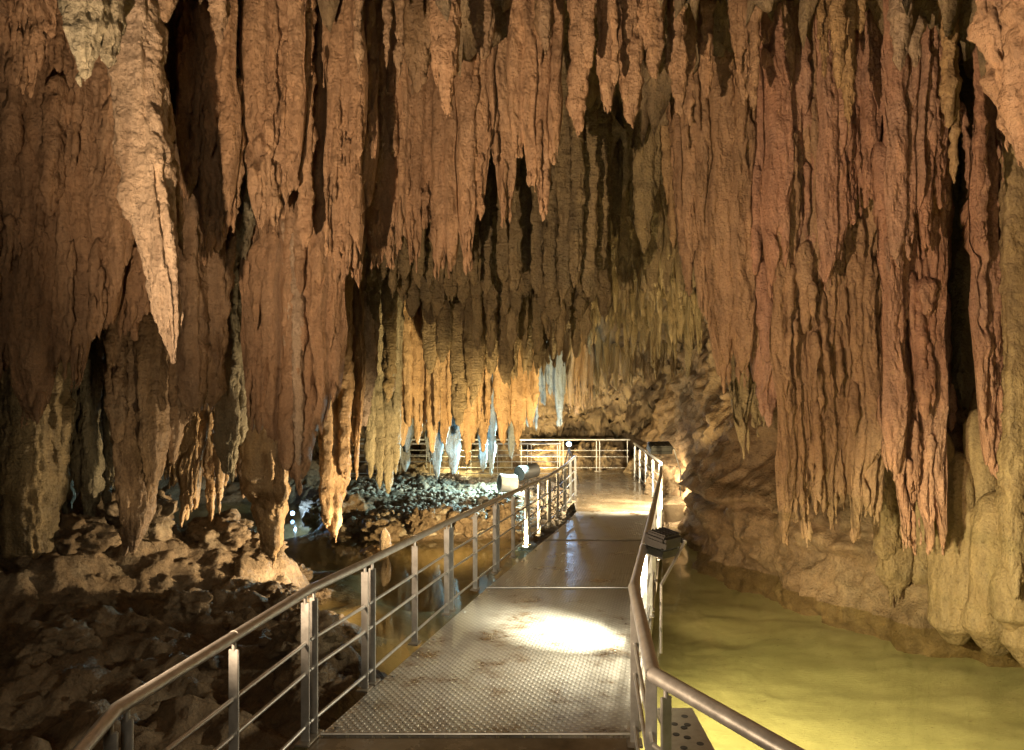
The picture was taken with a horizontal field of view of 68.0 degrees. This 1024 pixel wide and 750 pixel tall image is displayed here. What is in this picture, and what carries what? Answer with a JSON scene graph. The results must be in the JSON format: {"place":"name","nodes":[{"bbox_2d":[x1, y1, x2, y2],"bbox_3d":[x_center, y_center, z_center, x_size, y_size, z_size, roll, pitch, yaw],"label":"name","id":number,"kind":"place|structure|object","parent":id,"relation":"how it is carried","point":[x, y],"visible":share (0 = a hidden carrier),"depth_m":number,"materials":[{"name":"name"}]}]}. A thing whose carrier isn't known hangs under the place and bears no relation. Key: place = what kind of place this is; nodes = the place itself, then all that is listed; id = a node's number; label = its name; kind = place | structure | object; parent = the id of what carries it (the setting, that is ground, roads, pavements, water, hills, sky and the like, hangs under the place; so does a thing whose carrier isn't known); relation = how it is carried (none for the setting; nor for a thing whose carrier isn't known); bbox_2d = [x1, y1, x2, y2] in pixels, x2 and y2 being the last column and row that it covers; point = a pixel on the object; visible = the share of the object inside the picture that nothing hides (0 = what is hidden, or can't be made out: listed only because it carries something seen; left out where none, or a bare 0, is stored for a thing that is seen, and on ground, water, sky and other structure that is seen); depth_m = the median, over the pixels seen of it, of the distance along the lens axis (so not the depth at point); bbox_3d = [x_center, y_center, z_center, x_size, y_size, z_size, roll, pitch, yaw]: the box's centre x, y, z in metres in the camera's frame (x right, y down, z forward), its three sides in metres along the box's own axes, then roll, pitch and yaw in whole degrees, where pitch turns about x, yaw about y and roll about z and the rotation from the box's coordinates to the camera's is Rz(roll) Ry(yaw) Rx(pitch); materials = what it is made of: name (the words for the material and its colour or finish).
{"place":"outdoors","nodes":[
{"label":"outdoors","id":0,"kind":"place"},
{"bbox_2d":[307,738,634,749],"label":"concrete landing","id":1,"kind":"object","parent":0,"point":[469,744],"depth_m":4.52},
{"bbox_2d":[71,703,122,749],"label":"handrail","id":2,"kind":"object","parent":1,"relation":"on","point":[99,729],"visible":1,"depth_m":2.80,"materials":[{"name":"metal"}]},
{"bbox_2d":[112,585,315,749],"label":"handrail","id":3,"kind":"object","parent":1,"relation":"on","point":[134,698],"visible":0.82,"depth_m":3.75,"materials":[{"name":"metal"}]},
{"bbox_2d":[627,582,659,749],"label":"handrail","id":4,"kind":"object","parent":1,"relation":"on","point":[640,635],"visible":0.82,"depth_m":3.98,"materials":[{"name":"metal"}]},
{"bbox_2d":[645,666,804,749],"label":"handrail","id":5,"kind":"object","parent":1,"relation":"on","point":[757,734],"visible":1,"depth_m":2.96,"materials":[{"name":"metal"}]},
{"bbox_2d":[350,470,652,512],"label":"concrete path","id":6,"kind":"structure","parent":0,"point":[617,490],"depth_m":18.23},
{"bbox_2d":[0,451,1023,749],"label":"cave floor","id":7,"kind":"structure","parent":0,"point":[804,681],"depth_m":8.40,"materials":[{"name":"stone"}]},
{"bbox_2d":[0,360,75,564],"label":"flowstone column","id":8,"kind":"structure","parent":7,"relation":"on","point":[34,478],"depth_m":8.25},
{"bbox_2d":[8,617,102,661],"bbox_3d":[-4.196,2.491,6.973,0.577,0.441,0.771,0,0,34],"label":"boulder","id":9,"kind":"object","parent":7,"relation":"on","point":[56,638],"visible":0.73,"depth_m":6.87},
{"bbox_2d":[54,513,120,564],"bbox_3d":[-5.127,1.901,8.820,1.032,0.640,0.843,0,0,6],"label":"boulder","id":10,"kind":"object","parent":7,"relation":"on","point":[92,538],"visible":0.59,"depth_m":8.61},
{"bbox_2d":[95,489,178,547],"bbox_3d":[-4.742,1.780,9.625,1.025,0.828,1.229,0,0,-5],"label":"boulder","id":11,"kind":"object","parent":7,"relation":"on","point":[162,524],"visible":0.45,"depth_m":9.36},
{"bbox_2d":[11,540,350,749],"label":"rubble","id":12,"kind":"object","parent":7,"relation":"on","point":[30,742],"visible":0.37,"depth_m":7.36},
{"bbox_2d":[163,590,212,621],"bbox_3d":[-3.499,2.504,8.218,0.566,0.358,0.453,0,0,-5],"label":"boulder","id":13,"kind":"object","parent":7,"relation":"on","point":[183,605],"visible":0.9,"depth_m":8.07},
{"bbox_2d":[182,508,255,551],"bbox_3d":[-3.927,2.146,10.206,0.994,0.645,0.825,0,0,-23],"label":"boulder","id":14,"kind":"object","parent":7,"relation":"on","point":[229,530],"visible":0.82,"depth_m":9.97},
{"bbox_2d":[267,607,346,662],"bbox_3d":[-1.962,2.477,7.177,0.694,0.555,0.749,0,0,42],"label":"boulder","id":15,"kind":"object","parent":7,"relation":"on","point":[286,633],"visible":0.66,"depth_m":7.01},
{"bbox_2d":[339,473,575,536],"bbox_3d":[-1.273,2.803,17.268,5.515,0.614,6.025,0,0,0],"label":"rubble","id":16,"kind":"object","parent":7,"relation":"on","point":[426,489],"visible":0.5,"depth_m":16.35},
{"bbox_2d":[318,588,654,749],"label":"walkway panel","id":17,"kind":"object","parent":7,"relation":"on","point":[520,663],"visible":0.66,"depth_m":5.68,"materials":[{"name":"metal"}]},
{"bbox_2d":[309,558,373,738],"bbox_3d":[-1.127,1.760,5.015,0.090,0.990,0.944,0,0,12],"label":"handrail","id":18,"kind":"object","parent":17,"relation":"on","point":[364,687],"visible":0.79,"depth_m":4.88,"materials":[{"name":"metal"}]},
{"bbox_2d":[368,519,451,685],"bbox_3d":[-0.833,1.843,6.500,0.090,1.061,2.194,0,0,11],"label":"handrail","id":19,"kind":"object","parent":17,"relation":"on","point":[373,599],"visible":0.88,"depth_m":6.41,"materials":[{"name":"metal"}]},
{"bbox_2d":[448,498,498,611],"bbox_3d":[-0.415,1.960,8.550,0.090,1.055,2.101,0,0,12],"label":"handrail","id":20,"kind":"object","parent":17,"relation":"on","point":[452,566],"visible":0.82,"depth_m":8.54,"materials":[{"name":"metal"}]},
{"bbox_2d":[627,520,653,731],"bbox_3d":[1.050,1.816,6.060,0.090,1.106,3.005,0,0,12],"label":"handrail","id":21,"kind":"object","parent":17,"relation":"on","point":[642,573],"visible":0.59,"depth_m":6.05,"materials":[{"name":"metal"}]},
{"bbox_2d":[642,526,686,653],"bbox_3d":[1.129,1.634,5.891,0.299,0.832,0.537,0,0,34],"label":"floodlight","id":22,"kind":"object","parent":21,"relation":"attached to","point":[662,542],"visible":0.99,"depth_m":5.90,"materials":[{"name":"black"}]},
{"bbox_2d":[657,708,714,749],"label":"perforated plate","id":23,"kind":"object","parent":17,"relation":"attached to","point":[688,732],"visible":0.88,"depth_m":4.75,"materials":[{"name":"metal"}]},
{"bbox_2d":[486,540,658,600],"bbox_3d":[1.014,3.054,10.310,1.899,1.292,3.857,0,0,12],"label":"walkway panel","id":24,"kind":"object","parent":7,"relation":"on","point":[577,564],"visible":0.5,"depth_m":9.89,"materials":[{"name":"metal"}]},
{"bbox_2d":[545,512,662,539],"bbox_3d":[1.767,3.150,13.648,1.815,1.100,3.754,0,0,12],"label":"walkway panel","id":25,"kind":"object","parent":7,"relation":"on","point":[604,525],"visible":0.43,"depth_m":13.54,"materials":[{"name":"metal"}]},
{"bbox_2d":[164,0,986,454],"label":"cave ceiling","id":26,"kind":"structure","parent":0,"point":[624,412],"depth_m":9.73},
{"bbox_2d":[0,0,57,97],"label":"stalactite curtain","id":27,"kind":"object","parent":26,"relation":"hanging from","point":[28,32],"visible":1,"depth_m":5.43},
{"bbox_2d":[0,5,134,427],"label":"stalactite curtain","id":28,"kind":"object","parent":26,"relation":"hanging from","point":[67,239],"visible":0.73,"depth_m":6.34,"materials":[{"name":"stone"}]},
{"bbox_2d":[61,381,81,513],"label":"stalactite","id":29,"kind":"object","parent":26,"relation":"hanging from","point":[74,464],"visible":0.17,"depth_m":9.28},
{"bbox_2d":[57,0,110,86],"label":"stalactite","id":30,"kind":"object","parent":26,"relation":"hanging from","point":[86,23],"visible":1,"depth_m":4.35},
{"bbox_2d":[77,328,105,516],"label":"stalactite","id":31,"kind":"object","parent":26,"relation":"hanging from","point":[93,467],"visible":0.41,"depth_m":9.19},
{"bbox_2d":[99,0,134,68],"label":"stalactite","id":32,"kind":"object","parent":26,"relation":"hanging from","point":[113,34],"visible":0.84,"depth_m":4.50},
{"bbox_2d":[103,312,170,556],"bbox_3d":[-4.005,-1.242,8.186,0.778,6.426,0.866,0,0,0],"label":"stalactite","id":33,"kind":"object","parent":26,"relation":"hanging from","point":[137,403],"visible":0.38,"depth_m":7.92},
{"bbox_2d":[117,24,166,341],"bbox_3d":[-3.530,-2.319,6.903,0.778,4.042,0.392,0,0,0],"label":"stalactite curtain","id":34,"kind":"object","parent":26,"relation":"hanging from","point":[134,306],"visible":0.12,"depth_m":6.80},
{"bbox_2d":[106,0,184,363],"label":"stalactite","id":35,"kind":"object","parent":26,"relation":"hanging from","point":[149,197],"visible":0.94,"depth_m":5.42},
{"bbox_2d":[168,78,192,463],"bbox_3d":[-3.579,-1.746,8.172,0.406,5.422,0.556,0,0,-20],"label":"stalactite","id":36,"kind":"object","parent":26,"relation":"hanging from","point":[178,416],"visible":0.11,"depth_m":8.15},
{"bbox_2d":[164,408,208,527],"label":"stalactite curtain","id":37,"kind":"object","parent":26,"relation":"hanging from","point":[184,470],"visible":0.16,"depth_m":9.46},
{"bbox_2d":[174,30,237,424],"bbox_3d":[-3.051,-1.959,7.606,0.731,4.930,0.431,0,0,-32],"label":"stalactite","id":38,"kind":"object","parent":26,"relation":"hanging from","point":[205,302],"visible":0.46,"depth_m":7.46},
{"bbox_2d":[172,0,245,267],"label":"stalactite curtain","id":39,"kind":"object","parent":26,"relation":"hanging from","point":[210,139],"visible":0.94,"depth_m":7.02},
{"bbox_2d":[202,404,229,521],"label":"stalactite","id":40,"kind":"object","parent":26,"relation":"hanging from","point":[212,468],"visible":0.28,"depth_m":9.88},
{"bbox_2d":[213,249,248,481],"bbox_3d":[-3.314,-1.587,8.817,0.544,5.644,0.475,0,0,0],"label":"stalactite","id":41,"kind":"object","parent":26,"relation":"hanging from","point":[230,425],"visible":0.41,"depth_m":8.66},
{"bbox_2d":[235,28,255,259],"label":"stalactite","id":42,"kind":"object","parent":26,"relation":"hanging from","point":[245,222],"visible":0.24,"depth_m":7.74},
{"bbox_2d":[239,416,290,569],"bbox_3d":[-3.030,-1.017,9.267,0.744,6.742,0.708,0,0,0],"label":"stalactite","id":43,"kind":"object","parent":26,"relation":"hanging from","point":[266,489],"visible":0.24,"depth_m":9.03},
{"bbox_2d":[239,0,309,235],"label":"stalactite curtain","id":44,"kind":"object","parent":26,"relation":"hanging from","point":[272,40],"visible":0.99,"depth_m":7.13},
{"bbox_2d":[239,1,347,495],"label":"stalactite curtain","id":45,"kind":"object","parent":26,"relation":"hanging from","point":[265,276],"visible":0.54,"depth_m":7.88,"materials":[{"name":"stone"}]},
{"bbox_2d":[280,220,306,465],"bbox_3d":[-2.310,-1.758,7.993,0.348,5.396,0.384,0,0,0],"label":"stalactite","id":46,"kind":"object","parent":26,"relation":"hanging from","point":[297,301],"visible":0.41,"depth_m":7.84},
{"bbox_2d":[296,0,318,249],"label":"stalactite","id":47,"kind":"object","parent":26,"relation":"hanging from","point":[305,194],"visible":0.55,"depth_m":7.29},
{"bbox_2d":[318,268,354,542],"bbox_3d":[-2.416,-1.030,10.288,0.606,6.587,0.613,0,0,0],"label":"stalactite","id":48,"kind":"object","parent":26,"relation":"hanging from","point":[335,465],"visible":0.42,"depth_m":10.09},
{"bbox_2d":[320,0,367,285],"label":"stalactite curtain","id":49,"kind":"object","parent":26,"relation":"hanging from","point":[346,128],"visible":0.94,"depth_m":7.59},
{"bbox_2d":[350,257,365,479],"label":"stalactite","id":50,"kind":"object","parent":26,"relation":"hanging from","point":[359,356],"visible":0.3,"depth_m":10.56},
{"bbox_2d":[350,0,379,287],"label":"stalactite curtain","id":51,"kind":"object","parent":26,"relation":"hanging from","point":[370,156],"visible":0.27,"depth_m":7.98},
{"bbox_2d":[362,238,379,426],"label":"stalactite","id":52,"kind":"object","parent":26,"relation":"hanging from","point":[371,332],"visible":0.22,"depth_m":10.88},
{"bbox_2d":[374,290,384,488],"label":"stalactite","id":53,"kind":"object","parent":26,"relation":"hanging from","point":[380,435],"visible":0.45,"depth_m":13.10},
{"bbox_2d":[391,295,404,473],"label":"stalactite","id":54,"kind":"object","parent":26,"relation":"hanging from","point":[397,396],"visible":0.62,"depth_m":13.17},
{"bbox_2d":[400,300,412,445],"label":"stalactite","id":55,"kind":"object","parent":26,"relation":"hanging from","point":[407,390],"visible":0.36,"depth_m":14.12},
{"bbox_2d":[366,0,458,280],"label":"stalactite curtain","id":56,"kind":"object","parent":26,"relation":"hanging from","point":[414,192],"visible":0.69,"depth_m":8.79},
{"bbox_2d":[403,0,430,95],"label":"stalactite","id":57,"kind":"object","parent":26,"relation":"hanging from","point":[417,39],"visible":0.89,"depth_m":7.71},
{"bbox_2d":[410,302,426,443],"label":"stalactite","id":58,"kind":"object","parent":26,"relation":"hanging from","point":[419,417],"visible":0.34,"depth_m":14.17},
{"bbox_2d":[429,0,461,116],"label":"stalactite","id":59,"kind":"object","parent":26,"relation":"hanging from","point":[444,48],"visible":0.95,"depth_m":6.70},
{"bbox_2d":[449,295,467,425],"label":"stalactite","id":60,"kind":"object","parent":26,"relation":"hanging from","point":[459,384],"visible":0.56,"depth_m":12.61},
{"bbox_2d":[462,290,486,407],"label":"stalactite","id":61,"kind":"object","parent":26,"relation":"hanging from","point":[474,360],"visible":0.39,"depth_m":12.54},
{"bbox_2d":[453,45,496,274],"bbox_3d":[-0.399,-2.751,8.275,0.498,3.357,0.270,0,0,0],"label":"stalactite curtain","id":62,"kind":"object","parent":26,"relation":"hanging from","point":[474,93],"visible":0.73,"depth_m":8.24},
{"bbox_2d":[468,0,495,59],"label":"stalactite","id":63,"kind":"object","parent":26,"relation":"hanging from","point":[482,14],"visible":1,"depth_m":7.30},
{"bbox_2d":[479,145,492,297],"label":"stalactite","id":64,"kind":"object","parent":26,"relation":"hanging from","point":[485,233],"visible":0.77,"depth_m":10.24},
{"bbox_2d":[487,37,515,227],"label":"stalactite curtain","id":65,"kind":"object","parent":26,"relation":"hanging from","point":[503,155],"visible":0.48,"depth_m":8.39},
{"bbox_2d":[506,157,523,295],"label":"stalactite","id":66,"kind":"object","parent":26,"relation":"hanging from","point":[515,233],"visible":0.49,"depth_m":9.65},
{"bbox_2d":[506,0,564,221],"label":"stalactite curtain","id":67,"kind":"object","parent":26,"relation":"hanging from","point":[534,87],"visible":0.93,"depth_m":7.72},
{"bbox_2d":[528,185,543,300],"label":"stalactite","id":68,"kind":"object","parent":26,"relation":"hanging from","point":[536,247],"visible":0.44,"depth_m":10.10},
{"bbox_2d":[507,289,571,388],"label":"stalactite curtain","id":69,"kind":"object","parent":26,"relation":"hanging from","point":[548,351],"visible":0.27,"depth_m":13.29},
{"bbox_2d":[526,342,566,430],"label":"stalactite curtain","id":70,"kind":"object","parent":26,"relation":"hanging from","point":[555,379],"visible":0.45,"depth_m":17.48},
{"bbox_2d":[542,163,557,305],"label":"stalactite","id":71,"kind":"object","parent":26,"relation":"hanging from","point":[550,228],"visible":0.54,"depth_m":9.91},
{"bbox_2d":[553,66,571,304],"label":"stalactite","id":72,"kind":"object","parent":26,"relation":"hanging from","point":[562,165],"visible":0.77,"depth_m":9.84},
{"bbox_2d":[567,115,585,287],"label":"stalactite","id":73,"kind":"object","parent":26,"relation":"hanging from","point":[575,233],"visible":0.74,"depth_m":9.58},
{"bbox_2d":[565,0,596,137],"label":"stalactite","id":74,"kind":"object","parent":26,"relation":"hanging from","point":[581,36],"visible":1,"depth_m":7.18},
{"bbox_2d":[567,334,594,415],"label":"stalactite curtain","id":75,"kind":"object","parent":26,"relation":"hanging from","point":[582,367],"visible":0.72,"depth_m":18.96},
{"bbox_2d":[581,103,599,300],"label":"stalactite","id":76,"kind":"object","parent":26,"relation":"hanging from","point":[590,225],"visible":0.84,"depth_m":9.79},
{"bbox_2d":[595,101,609,271],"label":"stalactite","id":77,"kind":"object","parent":26,"relation":"hanging from","point":[602,132],"visible":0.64,"depth_m":10.05},
{"bbox_2d":[597,108,613,323],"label":"stalactite","id":78,"kind":"object","parent":26,"relation":"hanging from","point":[604,298],"visible":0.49,"depth_m":10.94},
{"bbox_2d":[595,0,619,113],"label":"stalactite","id":79,"kind":"object","parent":26,"relation":"hanging from","point":[607,65],"visible":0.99,"depth_m":7.21},
{"bbox_2d":[616,0,644,127],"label":"stalactite","id":80,"kind":"object","parent":26,"relation":"hanging from","point":[631,81],"visible":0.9,"depth_m":7.21},
{"bbox_2d":[593,339,683,399],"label":"stalactite curtain","id":81,"kind":"object","parent":26,"relation":"hanging from","point":[628,364],"visible":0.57,"depth_m":19.76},
{"bbox_2d":[587,308,694,379],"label":"stalactite curtain","id":82,"kind":"object","parent":26,"relation":"hanging from","point":[655,342],"visible":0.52,"depth_m":18.52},
{"bbox_2d":[626,123,661,253],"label":"stalactite","id":83,"kind":"object","parent":26,"relation":"hanging from","point":[644,164],"visible":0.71,"depth_m":11.16},
{"bbox_2d":[596,264,695,330],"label":"stalactite curtain","id":84,"kind":"object","parent":26,"relation":"hanging from","point":[690,302],"visible":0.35,"depth_m":15.94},
{"bbox_2d":[590,282,702,352],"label":"stalactite curtain","id":85,"kind":"object","parent":26,"relation":"hanging from","point":[674,314],"visible":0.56,"depth_m":17.14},
{"bbox_2d":[610,181,685,305],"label":"stalactite curtain","id":86,"kind":"object","parent":26,"relation":"hanging from","point":[630,257],"visible":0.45,"depth_m":13.11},
{"bbox_2d":[640,0,665,78],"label":"stalactite","id":87,"kind":"object","parent":26,"relation":"hanging from","point":[652,13],"visible":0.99,"depth_m":7.20},
{"bbox_2d":[664,0,688,116],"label":"stalactite","id":88,"kind":"object","parent":26,"relation":"hanging from","point":[676,61],"visible":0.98,"depth_m":7.40},
{"bbox_2d":[665,99,693,297],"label":"stalactite","id":89,"kind":"object","parent":26,"relation":"hanging from","point":[672,115],"visible":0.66,"depth_m":10.29},
{"bbox_2d":[683,0,716,122],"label":"stalactite","id":90,"kind":"object","parent":26,"relation":"hanging from","point":[704,38],"visible":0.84,"depth_m":8.46},
{"bbox_2d":[679,50,763,393],"bbox_3d":[2.688,-2.051,9.583,1.142,4.607,0.486,0,0,0],"label":"stalactite curtain","id":91,"kind":"object","parent":26,"relation":"hanging from","point":[718,132],"visible":0.81,"depth_m":9.49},
{"bbox_2d":[727,0,762,112],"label":"stalactite","id":92,"kind":"object","parent":26,"relation":"hanging from","point":[740,33],"visible":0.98,"depth_m":8.16},
{"bbox_2d":[728,354,764,458],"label":"stalactite curtain","id":93,"kind":"object","parent":26,"relation":"hanging from","point":[744,403],"visible":0.19,"depth_m":10.58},
{"bbox_2d":[759,2,815,298],"bbox_3d":[3.305,-2.625,9.066,0.840,3.526,0.544,0,0,0],"label":"stalactite curtain","id":94,"kind":"object","parent":26,"relation":"hanging from","point":[781,117],"visible":0.7,"depth_m":8.92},
{"bbox_2d":[769,0,884,547],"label":"stalactite curtain","id":95,"kind":"object","parent":26,"relation":"hanging from","point":[825,350],"visible":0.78,"depth_m":8.92,"materials":[{"name":"stone"}]},
{"bbox_2d":[827,0,848,88],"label":"stalactite","id":96,"kind":"object","parent":26,"relation":"hanging from","point":[837,23],"visible":1,"depth_m":7.58},
{"bbox_2d":[814,8,883,290],"bbox_3d":[3.957,-2.680,8.694,1.089,3.462,0.364,0,0,-4],"label":"stalactite curtain","id":97,"kind":"object","parent":26,"relation":"hanging from","point":[843,165],"visible":0.6,"depth_m":8.59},
{"bbox_2d":[840,0,857,133],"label":"stalactite","id":98,"kind":"object","parent":26,"relation":"hanging from","point":[847,82],"visible":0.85,"depth_m":7.96},
{"bbox_2d":[749,76,956,430],"bbox_3d":[4.288,-1.493,9.644,2.813,5.698,0.704,0,0,0],"label":"stalactite curtain","id":99,"kind":"object","parent":26,"relation":"hanging from","point":[762,378],"visible":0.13,"depth_m":9.47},
{"bbox_2d":[871,468,913,607],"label":"stalactite","id":100,"kind":"object","parent":26,"relation":"hanging from","point":[893,571],"visible":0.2,"depth_m":9.51},
{"bbox_2d":[887,0,913,71],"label":"stalactite","id":101,"kind":"object","parent":26,"relation":"hanging from","point":[900,20],"visible":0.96,"depth_m":6.62},
{"bbox_2d":[871,35,951,555],"bbox_3d":[4.367,-1.209,8.425,0.880,6.430,0.573,0,0,-12],"label":"stalactite curtain","id":102,"kind":"object","parent":26,"relation":"hanging from","point":[912,399],"visible":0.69,"depth_m":8.30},
{"bbox_2d":[883,0,948,274],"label":"stalactite curtain","id":103,"kind":"object","parent":26,"relation":"hanging from","point":[916,158],"visible":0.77,"depth_m":7.84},
{"bbox_2d":[937,2,962,182],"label":"stalactite","id":104,"kind":"object","parent":26,"relation":"hanging from","point":[950,84],"visible":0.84,"depth_m":7.32},
{"bbox_2d":[947,65,975,413],"bbox_3d":[5.970,-1.934,9.716,1.218,4.867,0.614,0,0,-19],"label":"stalactite","id":105,"kind":"object","parent":26,"relation":"hanging from","point":[962,361],"visible":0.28,"depth_m":9.34},
{"bbox_2d":[959,44,1003,478],"bbox_3d":[5.133,-1.669,8.022,0.731,5.561,0.445,0,0,0],"label":"stalactite curtain","id":106,"kind":"object","parent":26,"relation":"hanging from","point":[985,304],"visible":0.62,"depth_m":7.94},
{"bbox_2d":[971,46,991,242],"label":"stalactite","id":107,"kind":"object","parent":26,"relation":"hanging from","point":[980,150],"visible":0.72,"depth_m":7.45},
{"bbox_2d":[966,0,1023,167],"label":"stalactite","id":108,"kind":"object","parent":26,"relation":"hanging from","point":[995,31],"visible":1,"depth_m":3.75},
{"bbox_2d":[996,133,1023,600],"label":"stalactite","id":109,"kind":"object","parent":26,"relation":"hanging from","point":[1010,461],"visible":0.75,"depth_m":7.77},
{"bbox_2d":[633,315,1021,667],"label":"rock wall","id":110,"kind":"structure","parent":0,"point":[728,526],"depth_m":11.89,"materials":[{"name":"stone"}]},
{"label":"water","id":111,"kind":"structure","parent":0,"visible":0},
{"bbox_2d":[926,409,1023,668],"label":"flowstone column","id":112,"kind":"structure","parent":111,"relation":"in","point":[969,596],"depth_m":8.49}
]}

